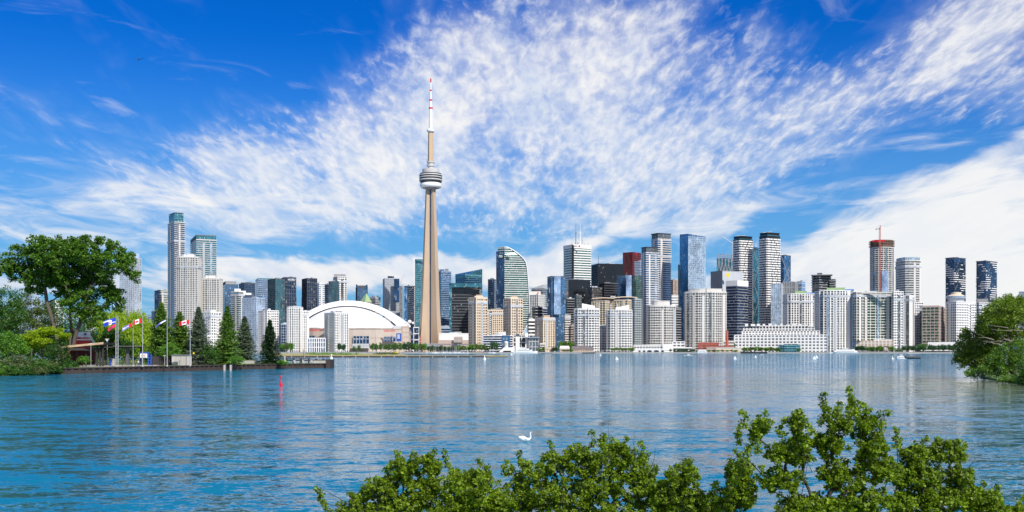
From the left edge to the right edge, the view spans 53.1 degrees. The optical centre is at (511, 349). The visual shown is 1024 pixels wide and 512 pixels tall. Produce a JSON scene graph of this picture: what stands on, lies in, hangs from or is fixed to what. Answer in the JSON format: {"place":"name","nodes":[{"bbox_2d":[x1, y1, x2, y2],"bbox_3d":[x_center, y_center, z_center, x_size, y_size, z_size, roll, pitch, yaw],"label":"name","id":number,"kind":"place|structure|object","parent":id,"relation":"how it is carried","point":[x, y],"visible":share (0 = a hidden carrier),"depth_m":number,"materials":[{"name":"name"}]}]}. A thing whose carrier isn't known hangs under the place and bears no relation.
{"place":"outdoors","nodes":[
{"label":"outdoors","id":0,"kind":"place"},
{"bbox_2d":[79,365,157,366],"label":"plaza","id":1,"kind":"structure","parent":0,"point":[115,365],"depth_m":326.37,"materials":[{"name":"grey concrete"}]},
{"bbox_2d":[61,342,115,365],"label":"park shelter","id":2,"kind":"object","parent":1,"relation":"on","point":[76,352],"visible":0.67,"depth_m":311.15,"materials":[{"name":"beige wood"}]},
{"bbox_2d":[119,253,141,319],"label":"condo tower","id":3,"kind":"structure","parent":0,"point":[133,296],"depth_m":1907.16,"materials":[{"name":"blue glass"}]},
{"bbox_2d":[0,359,300,375],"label":"island ground","id":4,"kind":"structure","parent":0,"point":[119,362],"depth_m":375.54,"materials":[{"name":"green plant"}]},
{"bbox_2d":[0,354,29,367],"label":"shrub","id":5,"kind":"object","parent":4,"relation":"on","point":[18,358],"visible":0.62,"depth_m":282.27,"materials":[{"name":"green plant"}]},
{"bbox_2d":[0,329,32,361],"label":"broadleaf tree","id":6,"kind":"object","parent":4,"relation":"on","point":[10,344],"visible":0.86,"depth_m":298.87,"materials":[{"name":"green plant"}]},
{"bbox_2d":[0,285,33,359],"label":"broadleaf tree","id":7,"kind":"object","parent":4,"relation":"on","point":[10,312],"visible":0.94,"depth_m":378.89,"materials":[{"name":"green plant"}]},
{"bbox_2d":[1,288,62,360],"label":"broadleaf tree","id":8,"kind":"object","parent":4,"relation":"on","point":[37,312],"visible":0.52,"depth_m":397.75,"materials":[{"name":"green plant"}]},
{"bbox_2d":[17,326,72,358],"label":"honey locust tree","id":9,"kind":"object","parent":4,"relation":"on","point":[38,337],"visible":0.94,"depth_m":306.02,"materials":[{"name":"green plant"}]},
{"bbox_2d":[44,336,71,365],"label":"shrub","id":10,"kind":"object","parent":4,"relation":"on","point":[54,356],"visible":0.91,"depth_m":305.45,"materials":[{"name":"green plant"}]},
{"bbox_2d":[41,300,91,348],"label":"broadleaf tree","id":11,"kind":"object","parent":4,"relation":"on","point":[66,326],"visible":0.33,"depth_m":402.54,"materials":[{"name":"green plant"}]},
{"bbox_2d":[0,234,141,359],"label":"cottonwood tree","id":12,"kind":"object","parent":4,"relation":"on","point":[49,260],"visible":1,"depth_m":325.28,"materials":[{"name":"green plant"}]},
{"bbox_2d":[93,328,136,363],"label":"maple tree","id":13,"kind":"object","parent":4,"relation":"on","point":[111,334],"visible":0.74,"depth_m":357.14,"materials":[{"name":"green plant"}]},
{"bbox_2d":[94,309,153,362],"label":"willow tree","id":14,"kind":"object","parent":4,"relation":"on","point":[134,333],"visible":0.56,"depth_m":382.81,"materials":[{"name":"green plant"}]},
{"bbox_2d":[141,302,177,364],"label":"spruce tree","id":15,"kind":"object","parent":4,"relation":"on","point":[160,332],"visible":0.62,"depth_m":343.64,"materials":[{"name":"green plant"}]},
{"bbox_2d":[32,363,325,374],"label":"sea wall","id":16,"kind":"structure","parent":4,"relation":"on","point":[90,370],"depth_m":328.85,"materials":[{"name":"concrete"}]},
{"bbox_2d":[167,311,195,360],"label":"spruce tree","id":17,"kind":"object","parent":4,"relation":"on","point":[180,335],"visible":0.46,"depth_m":350.53,"materials":[{"name":"green plant"}]},
{"bbox_2d":[184,306,216,364],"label":"spruce tree","id":18,"kind":"object","parent":4,"relation":"on","point":[197,339],"visible":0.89,"depth_m":344.59,"materials":[{"name":"green plant"}]},
{"bbox_2d":[211,306,246,364],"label":"spruce tree","id":19,"kind":"object","parent":4,"relation":"on","point":[226,337],"visible":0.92,"depth_m":350.51,"materials":[{"name":"green plant"}]},
{"bbox_2d":[234,316,259,360],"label":"spruce tree","id":20,"kind":"object","parent":4,"relation":"on","point":[244,339],"visible":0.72,"depth_m":383.82,"materials":[{"name":"green plant"}]},
{"bbox_2d":[255,319,281,363],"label":"spruce tree","id":21,"kind":"object","parent":4,"relation":"on","point":[270,349],"visible":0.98,"depth_m":366.80,"materials":[{"name":"green plant"}]},
{"bbox_2d":[154,289,167,319],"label":"condo tower","id":22,"kind":"structure","parent":0,"point":[161,296],"depth_m":2332.97,"materials":[{"name":"grey glass"}]},
{"bbox_2d":[167,212,185,333],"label":"condo tower","id":23,"kind":"structure","parent":0,"point":[176,237],"depth_m":2160.02,"materials":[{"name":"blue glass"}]},
{"bbox_2d":[176,254,201,339],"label":"condo tower","id":24,"kind":"structure","parent":0,"point":[188,284],"depth_m":1950.00,"materials":[{"name":"grey glass"}]},
{"bbox_2d":[190,234,216,277],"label":"condo tower","id":25,"kind":"structure","parent":0,"point":[203,247],"depth_m":2239.80,"materials":[{"name":"teal glass"}]},
{"bbox_2d":[202,310,220,351],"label":"apartment block","id":26,"kind":"structure","parent":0,"point":[212,318],"depth_m":1865.84,"materials":[{"name":"white concrete"}]},
{"bbox_2d":[202,275,222,347],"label":"condo tower","id":27,"kind":"structure","parent":0,"point":[212,292],"depth_m":1985.00,"materials":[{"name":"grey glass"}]},
{"bbox_2d":[223,281,237,313],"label":"office block","id":28,"kind":"structure","parent":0,"point":[229,287],"depth_m":2254.51,"materials":[{"name":"blue glass"}]},
{"bbox_2d":[230,289,250,351],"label":"condo tower","id":29,"kind":"structure","parent":0,"point":[237,295],"depth_m":2124.29,"materials":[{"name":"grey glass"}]},
{"bbox_2d":[242,296,264,351],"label":"condo tower","id":30,"kind":"structure","parent":0,"point":[252,306],"depth_m":2016.38,"materials":[{"name":"blue glass"}]},
{"bbox_2d":[255,278,270,308],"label":"office tower","id":31,"kind":"structure","parent":0,"point":[261,287],"depth_m":2475.95,"materials":[{"name":"blue glass"}]},
{"bbox_2d":[258,309,278,351],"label":"apartment block","id":32,"kind":"structure","parent":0,"point":[264,315],"depth_m":1912.09,"materials":[{"name":"white concrete"}]},
{"bbox_2d":[268,278,284,323],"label":"condo tower","id":33,"kind":"structure","parent":0,"point":[276,293],"depth_m":2259.32,"materials":[{"name":"teal glass"}]},
{"bbox_2d":[282,276,296,322],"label":"hotel tower","id":34,"kind":"structure","parent":0,"point":[290,293],"depth_m":2354.00,"materials":[{"name":"blue glass"}]},
{"bbox_2d":[287,305,302,351],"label":"condo tower","id":35,"kind":"structure","parent":0,"point":[295,324],"depth_m":1850.88,"materials":[{"name":"white concrete"}]},
{"bbox_2d":[303,310,308,351],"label":"condo tower","id":36,"kind":"structure","parent":0,"point":[305,324],"depth_m":1873.53,"materials":[{"name":"white concrete"}]},
{"bbox_2d":[301,277,317,310],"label":"hotel tower","id":37,"kind":"structure","parent":0,"point":[309,300],"depth_m":2407.05,"materials":[{"name":"blue glass"}]},
{"bbox_2d":[307,338,325,351],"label":"apartment block","id":38,"kind":"structure","parent":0,"point":[316,344],"depth_m":1829.70,"materials":[{"name":"white concrete"}]},
{"bbox_2d":[328,281,338,302],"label":"condo tower","id":39,"kind":"structure","parent":0,"point":[333,287],"depth_m":2403.66,"materials":[{"name":"teal glass"}]},
{"bbox_2d":[324,311,348,351],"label":"condo tower","id":40,"kind":"structure","parent":0,"point":[336,327],"depth_m":1844.50,"materials":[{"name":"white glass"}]},
{"bbox_2d":[333,274,346,300],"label":"condo tower","id":41,"kind":"structure","parent":0,"point":[341,279],"depth_m":2526.32,"materials":[{"name":"white concrete"}]},
{"bbox_2d":[267,353,491,356],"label":"grass spit","id":42,"kind":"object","parent":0,"point":[307,354],"depth_m":932.31,"materials":[{"name":"green plant"}]},
{"bbox_2d":[383,276,399,325],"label":"condo tower","id":43,"kind":"structure","parent":0,"point":[391,293],"depth_m":2352.30,"materials":[{"name":"blue glass"}]},
{"bbox_2d":[404,284,414,329],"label":"condo tower","id":44,"kind":"structure","parent":0,"point":[409,302],"depth_m":2281.84,"materials":[{"name":"blue glass"}]},
{"bbox_2d":[413,258,422,326],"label":"office tower","id":45,"kind":"structure","parent":0,"point":[417,272],"depth_m":2421.28,"materials":[{"name":"teal glass"}]},
{"bbox_2d":[439,269,450,325],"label":"condo tower","id":46,"kind":"structure","parent":0,"point":[444,278],"depth_m":2343.89,"materials":[{"name":"blue glass"}]},
{"bbox_2d":[449,283,481,332],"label":"office tower","id":47,"kind":"structure","parent":0,"point":[460,294],"depth_m":2222.22,"materials":[{"name":"black glass"}]},
{"bbox_2d":[455,269,481,282],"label":"office tower","id":48,"kind":"structure","parent":0,"point":[474,276],"depth_m":2435.44,"materials":[{"name":"blue glass"}]},
{"bbox_2d":[468,295,487,351],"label":"apartment tower","id":49,"kind":"structure","parent":0,"point":[477,317],"depth_m":1856.34,"materials":[{"name":"beige concrete"}]},
{"bbox_2d":[488,278,495,309],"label":"office tower","id":50,"kind":"structure","parent":0,"point":[491,293],"depth_m":2522.59,"materials":[{"name":"blue glass"}]},
{"bbox_2d":[487,308,502,334],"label":"apartment block","id":51,"kind":"structure","parent":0,"point":[494,321],"depth_m":1959.63,"materials":[{"name":"beige concrete"}]},
{"bbox_2d":[483,332,512,351],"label":"condo block","id":52,"kind":"structure","parent":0,"point":[500,338],"depth_m":1801.74,"materials":[{"name":"white glass"}]},
{"bbox_2d":[0,353,1023,511],"bbox_3d":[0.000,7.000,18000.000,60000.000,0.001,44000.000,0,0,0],"label":"water","id":53,"kind":"structure","parent":0,"point":[252,440],"depth_m":101.94,"materials":[{"name":"blue liquid"}]},
{"bbox_2d":[0,0,1023,347],"label":"sky","id":54,"kind":"structure","parent":0,"point":[293,134],"materials":[{"name":"blue"}]},
{"bbox_2d":[496,247,529,332],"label":"office tower","id":55,"kind":"structure","parent":0,"point":[512,279],"depth_m":2085.13,"materials":[{"name":"green glass"}]},
{"bbox_2d":[503,296,522,334],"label":"apartment tower","id":56,"kind":"structure","parent":0,"point":[512,315],"depth_m":1869.70,"materials":[{"name":"beige concrete"}]},
{"bbox_2d":[529,291,544,317],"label":"office tower","id":57,"kind":"structure","parent":0,"point":[537,298],"depth_m":2391.15,"materials":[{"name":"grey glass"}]},
{"bbox_2d":[535,315,555,351],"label":"condo tower","id":58,"kind":"structure","parent":0,"point":[545,328],"depth_m":1857.65,"materials":[{"name":"beige concrete"}]},
{"bbox_2d":[547,276,565,351],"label":"office tower","id":59,"kind":"structure","parent":0,"point":[556,297],"depth_m":2041.20,"materials":[{"name":"blue glass"}]},
{"bbox_2d":[563,232,590,286],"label":"office tower","id":60,"kind":"structure","parent":0,"point":[577,261],"depth_m":2362.94,"materials":[{"name":"white glass"}]},
{"bbox_2d":[566,279,590,303],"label":"office block","id":61,"kind":"structure","parent":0,"point":[577,286],"depth_m":2214.21,"materials":[{"name":"black glass"}]},
{"bbox_2d":[573,303,599,351],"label":"condo tower","id":62,"kind":"structure","parent":0,"point":[586,325],"depth_m":1833.27,"materials":[{"name":"white concrete"}]},
{"bbox_2d":[587,286,601,304],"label":"office tower","id":63,"kind":"structure","parent":0,"point":[594,291],"depth_m":2136.72,"materials":[{"name":"grey glass"}]},
{"bbox_2d":[591,297,614,324],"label":"condo tower","id":64,"kind":"structure","parent":0,"point":[603,305],"depth_m":2005.35,"materials":[{"name":"beige concrete"}]},
{"bbox_2d":[591,253,623,286],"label":"office tower","id":65,"kind":"structure","parent":0,"point":[605,272],"depth_m":2489.17,"materials":[{"name":"black glass"}]},
{"bbox_2d":[599,282,617,300],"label":"office block","id":66,"kind":"structure","parent":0,"point":[609,290],"depth_m":2175.98,"materials":[{"name":"black glass"}]},
{"bbox_2d":[605,305,632,351],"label":"condo tower","id":67,"kind":"structure","parent":0,"point":[618,327],"depth_m":1833.32,"materials":[{"name":"white concrete"}]},
{"bbox_2d":[616,273,632,299],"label":"office tower","id":68,"kind":"structure","parent":0,"point":[624,282],"depth_m":2261.09,"materials":[{"name":"blue glass"}]},
{"bbox_2d":[623,252,640,275],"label":"office tower","id":69,"kind":"structure","parent":0,"point":[629,258],"depth_m":2605.60,"materials":[{"name":"red glass"}]},
{"bbox_2d":[631,298,641,347],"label":"condo tower","id":70,"kind":"structure","parent":0,"point":[637,321],"depth_m":1963.60,"materials":[{"name":"white glass"}]},
{"bbox_2d":[256,352,1020,352],"bbox_3d":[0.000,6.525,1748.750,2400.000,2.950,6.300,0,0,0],"label":"promenade","id":71,"kind":"structure","parent":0,"point":[618,352],"depth_m":1746.00,"materials":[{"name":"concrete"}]},
{"bbox_2d":[641,247,658,344],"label":"condo tower","id":72,"kind":"structure","parent":0,"point":[649,273],"depth_m":2085.77,"materials":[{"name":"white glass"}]},
{"bbox_2d":[646,301,675,344],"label":"condo tower","id":73,"kind":"structure","parent":0,"point":[660,322],"depth_m":1841.74,"materials":[{"name":"white concrete"}]},
{"bbox_2d":[651,233,671,304],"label":"condo tower","id":74,"kind":"structure","parent":0,"point":[662,241],"depth_m":2197.54,"materials":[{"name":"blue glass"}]},
{"bbox_2d":[680,234,705,340],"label":"condo tower","id":75,"kind":"structure","parent":0,"point":[692,261],"depth_m":2131.05,"materials":[{"name":"blue glass"}]},
{"bbox_2d":[684,288,726,351],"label":"condo tower","id":76,"kind":"structure","parent":0,"point":[705,314],"depth_m":1852.65,"materials":[{"name":"white concrete"}]},
{"bbox_2d":[717,253,732,270],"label":"unfinished tower","id":77,"kind":"structure","parent":0,"point":[724,264],"depth_m":2544.00,"materials":[{"name":"teal glass"}]},
{"bbox_2d":[711,271,742,290],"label":"office tower","id":78,"kind":"structure","parent":0,"point":[719,279],"depth_m":2252.04,"materials":[{"name":"grey concrete"}]},
{"bbox_2d":[726,280,747,340],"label":"office tower","id":79,"kind":"structure","parent":0,"point":[737,305],"depth_m":2160.71,"materials":[{"name":"blue glass"}]},
{"bbox_2d":[733,235,752,327],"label":"condo tower","id":80,"kind":"structure","parent":0,"point":[743,253],"depth_m":2350.99,"materials":[{"name":"white glass"}]},
{"bbox_2d":[753,247,758,325],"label":"office tower","id":81,"kind":"structure","parent":0,"point":[755,285],"depth_m":2463.12,"materials":[{"name":"teal glass"}]},
{"bbox_2d":[759,232,780,324],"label":"condo tower","id":82,"kind":"structure","parent":0,"point":[769,258],"depth_m":2308.44,"materials":[{"name":"white glass"}]},
{"bbox_2d":[780,255,790,282],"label":"office tower","id":83,"kind":"structure","parent":0,"point":[785,267],"depth_m":2485.33,"materials":[{"name":"blue glass"}]},
{"bbox_2d":[782,291,813,327],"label":"condo tower","id":84,"kind":"structure","parent":0,"point":[798,307],"depth_m":1962.00,"materials":[{"name":"white concrete"}]},
{"bbox_2d":[811,273,835,292],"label":"condo tower","id":85,"kind":"structure","parent":0,"point":[820,281],"depth_m":2146.27,"materials":[{"name":"grey glass"}]},
{"bbox_2d":[814,287,856,351],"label":"condo tower","id":86,"kind":"structure","parent":0,"point":[833,314],"depth_m":1865.48,"materials":[{"name":"white concrete"}]},
{"bbox_2d":[853,291,893,346],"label":"hotel block","id":87,"kind":"structure","parent":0,"point":[872,319],"depth_m":1856.39,"materials":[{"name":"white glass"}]},
{"bbox_2d":[869,240,894,350],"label":"unfinished tower","id":88,"kind":"structure","parent":0,"point":[887,265],"depth_m":2302.52,"materials":[{"name":"grey glass"}]},
{"bbox_2d":[895,257,921,301],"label":"condo tower","id":89,"kind":"structure","parent":0,"point":[908,274],"depth_m":2101.37,"materials":[{"name":"grey glass"}]},
{"bbox_2d":[904,293,914,351],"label":"condo tower","id":90,"kind":"structure","parent":0,"point":[909,319],"depth_m":1908.83,"materials":[{"name":"white concrete"}]},
{"bbox_2d":[857,349,1008,351],"bbox_3d":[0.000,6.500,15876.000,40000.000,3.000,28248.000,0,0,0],"label":"city land","id":91,"kind":"structure","parent":0,"point":[881,351],"depth_m":2211.21,"materials":[{"name":"grey concrete"}]},
{"bbox_2d":[309,301,410,351],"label":"domed stadium","id":92,"kind":"object","parent":91,"relation":"on","point":[368,325],"visible":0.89,"depth_m":1938.12,"materials":[{"name":"white concrete"}]},
{"bbox_2d":[419,78,441,351],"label":"needle tower","id":93,"kind":"structure","parent":91,"relation":"on","point":[430,178],"depth_m":2121.39,"materials":[{"name":"concrete"}]},
{"bbox_2d":[429,332,467,351],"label":"convention hall","id":94,"kind":"structure","parent":91,"relation":"on","point":[452,339],"depth_m":2008.36,"materials":[{"name":"white concrete"}]},
{"bbox_2d":[771,283,783,324],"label":"office tower","id":95,"kind":"structure","parent":91,"relation":"on","point":[776,303],"depth_m":2183.52,"materials":[{"name":"blue glass"}]},
{"bbox_2d":[734,323,827,351],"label":"terminal building","id":96,"kind":"structure","parent":91,"relation":"on","point":[806,337],"depth_m":1806.02,"materials":[{"name":"white concrete"}]},
{"bbox_2d":[891,289,903,351],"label":"condo tower","id":97,"kind":"structure","parent":91,"relation":"on","point":[897,316],"depth_m":1843.55,"materials":[{"name":"white concrete"}]},
{"bbox_2d":[915,300,923,351],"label":"condo tower","id":98,"kind":"structure","parent":91,"relation":"on","point":[918,321],"depth_m":1961.10,"materials":[{"name":"white glass"}]},
{"bbox_2d":[922,305,955,351],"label":"office block","id":99,"kind":"structure","parent":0,"point":[934,325],"depth_m":1908.25,"materials":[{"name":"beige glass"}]},
{"bbox_2d":[945,257,965,305],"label":"condo tower","id":100,"kind":"structure","parent":0,"point":[955,273],"depth_m":2210.26,"materials":[{"name":"blue glass"}]},
{"bbox_2d":[946,292,975,346],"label":"hotel tower","id":101,"kind":"structure","parent":0,"point":[960,313],"depth_m":1915.35,"materials":[{"name":"white concrete"}]},
{"bbox_2d":[951,326,1002,378],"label":"overhanging tree","id":102,"kind":"object","parent":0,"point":[966,354],"visible":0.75,"depth_m":236.66,"materials":[{"name":"green plant"}]},
{"bbox_2d":[975,260,997,312],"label":"condo tower","id":103,"kind":"structure","parent":0,"point":[986,280],"depth_m":2211.09,"materials":[{"name":"blue glass"}]},
{"bbox_2d":[980,365,1023,383],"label":"river bank","id":104,"kind":"structure","parent":0,"point":[991,378],"depth_m":237.76,"materials":[{"name":"green plant"}]},
{"bbox_2d":[963,337,1023,382],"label":"bank shrub","id":105,"kind":"object","parent":104,"relation":"on","point":[1012,356],"visible":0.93,"depth_m":214.35,"materials":[{"name":"green plant"}]},
{"bbox_2d":[966,293,1023,374],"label":"overhanging tree","id":106,"kind":"object","parent":104,"relation":"on","point":[1008,309],"visible":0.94,"depth_m":232.14,"materials":[{"name":"green plant"}]},
{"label":"near shore","id":107,"kind":"structure","parent":0,"visible":0},
{"bbox_2d":[312,447,451,511],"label":"poplar tree","id":108,"kind":"object","parent":107,"relation":"on","point":[401,469],"visible":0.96,"depth_m":29.74,"materials":[{"name":"green plant"}]},
{"bbox_2d":[425,456,515,511],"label":"poplar tree","id":109,"kind":"object","parent":107,"relation":"on","point":[466,488],"visible":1,"depth_m":28.75,"materials":[{"name":"green plant"}]},
{"bbox_2d":[494,429,658,511],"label":"poplar tree","id":110,"kind":"object","parent":107,"relation":"on","point":[585,488],"visible":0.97,"depth_m":30.71,"materials":[{"name":"green plant"}]},
{"bbox_2d":[641,446,765,511],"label":"poplar tree","id":111,"kind":"object","parent":107,"relation":"on","point":[669,496],"visible":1,"depth_m":29.70,"materials":[{"name":"green plant"}]},
{"bbox_2d":[733,385,905,511],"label":"poplar tree","id":112,"kind":"object","parent":107,"relation":"on","point":[796,450],"visible":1,"depth_m":26.81,"materials":[{"name":"green plant"}]},
{"bbox_2d":[889,435,1023,511],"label":"poplar tree","id":113,"kind":"object","parent":107,"relation":"on","point":[963,491],"visible":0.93,"depth_m":28.74,"materials":[{"name":"green plant"}]},
{"bbox_2d":[988,494,1023,511],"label":"poplar tree","id":114,"kind":"object","parent":107,"relation":"on","point":[1011,508],"visible":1,"depth_m":28.03,"materials":[{"name":"green plant"}]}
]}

